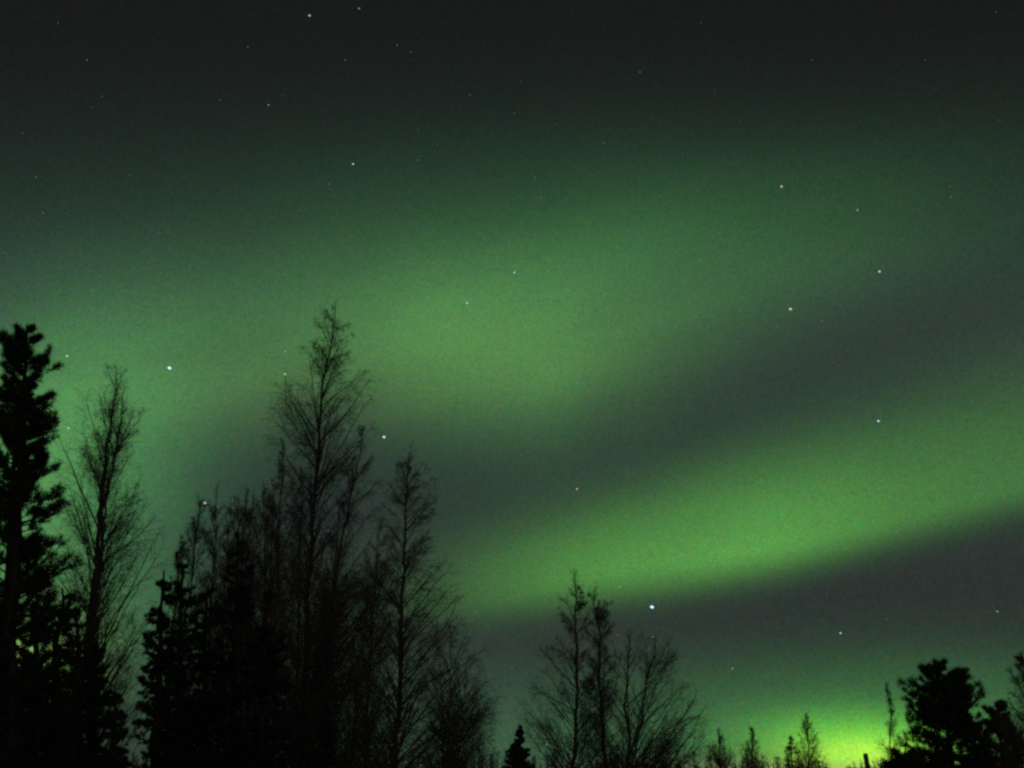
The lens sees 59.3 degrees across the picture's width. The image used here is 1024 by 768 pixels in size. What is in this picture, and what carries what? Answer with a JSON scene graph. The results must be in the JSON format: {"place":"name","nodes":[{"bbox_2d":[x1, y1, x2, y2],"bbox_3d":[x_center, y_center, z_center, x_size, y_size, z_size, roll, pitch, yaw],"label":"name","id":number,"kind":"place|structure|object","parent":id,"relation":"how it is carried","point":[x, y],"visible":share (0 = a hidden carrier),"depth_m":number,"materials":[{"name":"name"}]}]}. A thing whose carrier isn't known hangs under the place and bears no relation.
{"place":"outdoors","nodes":[
{"label":"outdoors","id":0,"kind":"place"},
{"bbox_2d":[0,0,1023,767],"label":"sky","id":1,"kind":"structure","parent":0,"point":[644,353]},
{"bbox_3d":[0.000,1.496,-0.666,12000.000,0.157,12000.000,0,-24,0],"label":"ground","id":2,"kind":"structure","parent":0,"visible":0},
{"bbox_2d":[0,610,78,767],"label":"spruce tree","id":3,"kind":"object","parent":2,"relation":"on","point":[13,725],"visible":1,"depth_m":12.19,"materials":[{"name":"black plant"}]},
{"bbox_2d":[16,600,69,755],"bbox_3d":[-9.401,6.876,17.744,1.626,5.253,1.605,0,-24,0],"label":"spruce tree","id":4,"kind":"object","parent":2,"relation":"on","point":[34,649],"visible":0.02,"depth_m":18.33,"materials":[{"name":"black plant"}]},
{"bbox_2d":[0,320,98,767],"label":"pine tree","id":5,"kind":"object","parent":2,"relation":"on","point":[18,486],"visible":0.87,"depth_m":15.36,"materials":[{"name":"black plant"}]},
{"bbox_2d":[17,588,99,767],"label":"spruce tree","id":6,"kind":"object","parent":2,"relation":"on","point":[79,693],"visible":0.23,"depth_m":16.20,"materials":[{"name":"black plant"}]},
{"bbox_2d":[60,613,107,766],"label":"spruce tree","id":7,"kind":"object","parent":2,"relation":"on","point":[78,682],"visible":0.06,"depth_m":20.06,"materials":[{"name":"black plant"}]},
{"bbox_2d":[59,640,126,767],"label":"spruce tree","id":8,"kind":"object","parent":2,"relation":"on","point":[94,682],"visible":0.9,"depth_m":16.89,"materials":[{"name":"black plant"}]},
{"bbox_2d":[38,363,180,767],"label":"birch tree","id":9,"kind":"object","parent":2,"relation":"on","point":[90,633],"visible":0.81,"depth_m":19.76,"materials":[{"name":"black plant"}]},
{"bbox_2d":[99,692,129,767],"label":"spruce tree","id":10,"kind":"object","parent":2,"relation":"on","point":[124,751],"visible":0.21,"depth_m":20.36,"materials":[{"name":"black plant"}]},
{"bbox_2d":[124,570,201,767],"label":"spruce tree","id":11,"kind":"object","parent":2,"relation":"on","point":[156,688],"visible":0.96,"depth_m":19.82,"materials":[{"name":"black plant"}]},
{"bbox_2d":[147,559,214,767],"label":"spruce tree","id":12,"kind":"object","parent":2,"relation":"on","point":[180,591],"visible":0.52,"depth_m":21.64,"materials":[{"name":"black plant"}]},
{"bbox_2d":[148,531,214,767],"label":"birch tree","id":13,"kind":"object","parent":2,"relation":"on","point":[177,561],"visible":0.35,"depth_m":30.64,"materials":[{"name":"black plant"}]},
{"bbox_2d":[170,492,225,766],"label":"birch tree","id":14,"kind":"object","parent":2,"relation":"on","point":[193,549],"visible":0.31,"depth_m":33.01,"materials":[{"name":"black plant"}]},
{"bbox_2d":[180,585,240,767],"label":"spruce tree","id":15,"kind":"object","parent":2,"relation":"on","point":[204,746],"visible":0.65,"depth_m":21.68,"materials":[{"name":"black plant"}]},
{"bbox_2d":[185,480,254,767],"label":"birch tree","id":16,"kind":"object","parent":2,"relation":"on","point":[213,514],"visible":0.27,"depth_m":35.25,"materials":[{"name":"black plant"}]},
{"bbox_2d":[199,498,253,767],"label":"birch tree","id":17,"kind":"object","parent":2,"relation":"on","point":[217,591],"visible":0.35,"depth_m":33.54,"materials":[{"name":"black plant"}]},
{"bbox_2d":[214,494,257,751],"bbox_3d":[-11.194,10.864,36.728,3.005,13.373,3.337,-21,-32,39],"label":"birch tree","id":18,"kind":"object","parent":2,"relation":"on","point":[241,532],"visible":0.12,"depth_m":38.17,"materials":[{"name":"black plant"}]},
{"bbox_2d":[209,483,269,762],"bbox_3d":[-10.573,10.378,35.758,3.106,13.481,2.985,-18,-30,34],"label":"birch tree","id":19,"kind":"object","parent":2,"relation":"on","point":[244,515],"visible":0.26,"depth_m":36.98,"materials":[{"name":"black plant"}]},
{"bbox_2d":[198,528,287,767],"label":"spruce tree","id":20,"kind":"object","parent":2,"relation":"on","point":[241,599],"visible":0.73,"depth_m":23.03,"materials":[{"name":"black plant"}]},
{"bbox_2d":[235,493,278,763],"bbox_3d":[-10.633,11.072,37.759,3.456,13.854,2.915,0,-24,0],"label":"birch tree","id":21,"kind":"object","parent":2,"relation":"on","point":[254,546],"visible":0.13,"depth_m":39.46,"materials":[{"name":"black plant"}]},
{"bbox_2d":[238,482,288,765],"bbox_3d":[-9.566,10.120,34.962,2.858,13.300,2.872,-11,-26,24],"label":"birch tree","id":22,"kind":"object","parent":2,"relation":"on","point":[262,566],"visible":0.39,"depth_m":35.65,"materials":[{"name":"black plant"}]},
{"bbox_2d":[238,476,297,764],"bbox_3d":[-9.645,10.570,36.996,3.493,14.138,2.822,0,-24,0],"label":"birch tree","id":23,"kind":"object","parent":2,"relation":"on","point":[275,486],"visible":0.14,"depth_m":38.05,"materials":[{"name":"black plant"}]},
{"bbox_2d":[232,589,307,767],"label":"spruce tree","id":24,"kind":"object","parent":2,"relation":"on","point":[265,687],"visible":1,"depth_m":21.69,"materials":[{"name":"black plant"}]},
{"bbox_2d":[250,431,311,767],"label":"birch tree","id":25,"kind":"object","parent":2,"relation":"on","point":[277,548],"visible":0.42,"depth_m":32.94,"materials":[{"name":"black plant"}]},
{"bbox_2d":[267,472,332,767],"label":"birch tree","id":26,"kind":"object","parent":2,"relation":"on","point":[285,613],"visible":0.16,"depth_m":34.74,"materials":[{"name":"black plant"}]},
{"bbox_2d":[259,300,385,767],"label":"birch tree","id":27,"kind":"object","parent":2,"relation":"on","point":[318,451],"visible":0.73,"depth_m":26.89,"materials":[{"name":"black plant"}]},
{"bbox_2d":[268,424,419,767],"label":"birch tree","id":28,"kind":"object","parent":2,"relation":"on","point":[306,728],"visible":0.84,"depth_m":23.71,"materials":[{"name":"black plant"}]},
{"bbox_2d":[309,498,379,767],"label":"birch tree","id":29,"kind":"object","parent":2,"relation":"on","point":[341,571],"visible":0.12,"depth_m":35.77,"materials":[{"name":"black plant"}]},
{"bbox_2d":[328,604,388,767],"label":"birch sapling","id":30,"kind":"object","parent":2,"relation":"on","point":[368,667],"visible":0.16,"depth_m":25.51,"materials":[{"name":"black plant"}]},
{"bbox_2d":[340,524,413,767],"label":"birch tree","id":31,"kind":"object","parent":2,"relation":"on","point":[377,554],"visible":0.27,"depth_m":36.18,"materials":[{"name":"black plant"}]},
{"bbox_2d":[317,439,502,767],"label":"birch tree","id":32,"kind":"object","parent":2,"relation":"on","point":[398,722],"visible":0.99,"depth_m":22.84,"materials":[{"name":"black plant"}]},
{"bbox_2d":[410,623,505,767],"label":"willow shrub","id":33,"kind":"object","parent":2,"relation":"on","point":[468,736],"visible":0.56,"depth_m":26.81,"materials":[{"name":"black plant"}]},
{"bbox_2d":[40,743,875,767],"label":"distant forest","id":34,"kind":"object","parent":2,"relation":"on","point":[762,756],"visible":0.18,"depth_m":183.28,"materials":[{"name":"black plant"}]},
{"bbox_2d":[500,724,535,767],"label":"young spruce","id":35,"kind":"object","parent":2,"relation":"on","point":[517,751],"visible":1,"depth_m":18.48,"materials":[{"name":"black plant"}]},
{"bbox_2d":[511,564,626,767],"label":"birch tree","id":36,"kind":"object","parent":2,"relation":"on","point":[576,730],"visible":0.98,"depth_m":26.37,"materials":[{"name":"black plant"}]},
{"bbox_2d":[561,586,624,767],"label":"birch tree","id":37,"kind":"object","parent":2,"relation":"on","point":[599,617],"visible":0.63,"depth_m":27.74,"materials":[{"name":"black plant"}]},
{"bbox_2d":[589,629,728,767],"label":"birch tree","id":38,"kind":"object","parent":2,"relation":"on","point":[661,750],"visible":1,"depth_m":25.14,"materials":[{"name":"black plant"}]},
{"bbox_2d":[703,728,736,767],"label":"birch tree","id":39,"kind":"object","parent":2,"relation":"on","point":[722,763],"visible":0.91,"depth_m":78.45,"materials":[{"name":"black plant"}]},
{"bbox_2d":[731,726,767,767],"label":"birch tree","id":40,"kind":"object","parent":2,"relation":"on","point":[748,747],"visible":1,"depth_m":83.18,"materials":[{"name":"black plant"}]},
{"bbox_2d":[782,736,803,767],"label":"spruce tree","id":41,"kind":"object","parent":2,"relation":"on","point":[790,753],"visible":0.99,"depth_m":81.29,"materials":[{"name":"black plant"}]},
{"bbox_2d":[782,712,833,767],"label":"birch tree","id":42,"kind":"object","parent":2,"relation":"on","point":[810,763],"visible":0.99,"depth_m":81.32,"materials":[{"name":"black plant"}]},
{"bbox_2d":[863,753,869,766],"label":"wooden post","id":43,"kind":"object","parent":2,"relation":"on","point":[866,760],"visible":1,"depth_m":27.64,"materials":[{"name":"brown wood"}]},
{"bbox_2d":[871,681,903,766],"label":"birch tree","id":44,"kind":"object","parent":2,"relation":"on","point":[890,732],"visible":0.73,"depth_m":56.02,"materials":[{"name":"black plant"}]},
{"bbox_2d":[881,742,931,767],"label":"pine tree","id":45,"kind":"object","parent":2,"relation":"on","point":[917,759],"visible":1,"depth_m":32.93,"materials":[{"name":"black plant"}]},
{"bbox_2d":[879,657,998,767],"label":"pine tree","id":46,"kind":"object","parent":2,"relation":"on","point":[945,705],"visible":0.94,"depth_m":39.08,"materials":[{"name":"black plant"}]},
{"bbox_2d":[954,720,998,767],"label":"pine tree","id":47,"kind":"object","parent":2,"relation":"on","point":[962,745],"visible":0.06,"depth_m":40.93,"materials":[{"name":"black plant"}]},
{"bbox_2d":[950,697,1023,767],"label":"pine tree","id":48,"kind":"object","parent":2,"relation":"on","point":[989,762],"visible":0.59,"depth_m":36.16,"materials":[{"name":"black plant"}]},
{"bbox_2d":[979,651,1023,767],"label":"birch tree","id":49,"kind":"object","parent":2,"relation":"on","point":[1019,742],"visible":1,"depth_m":26.48,"materials":[{"name":"black plant"}]}
]}

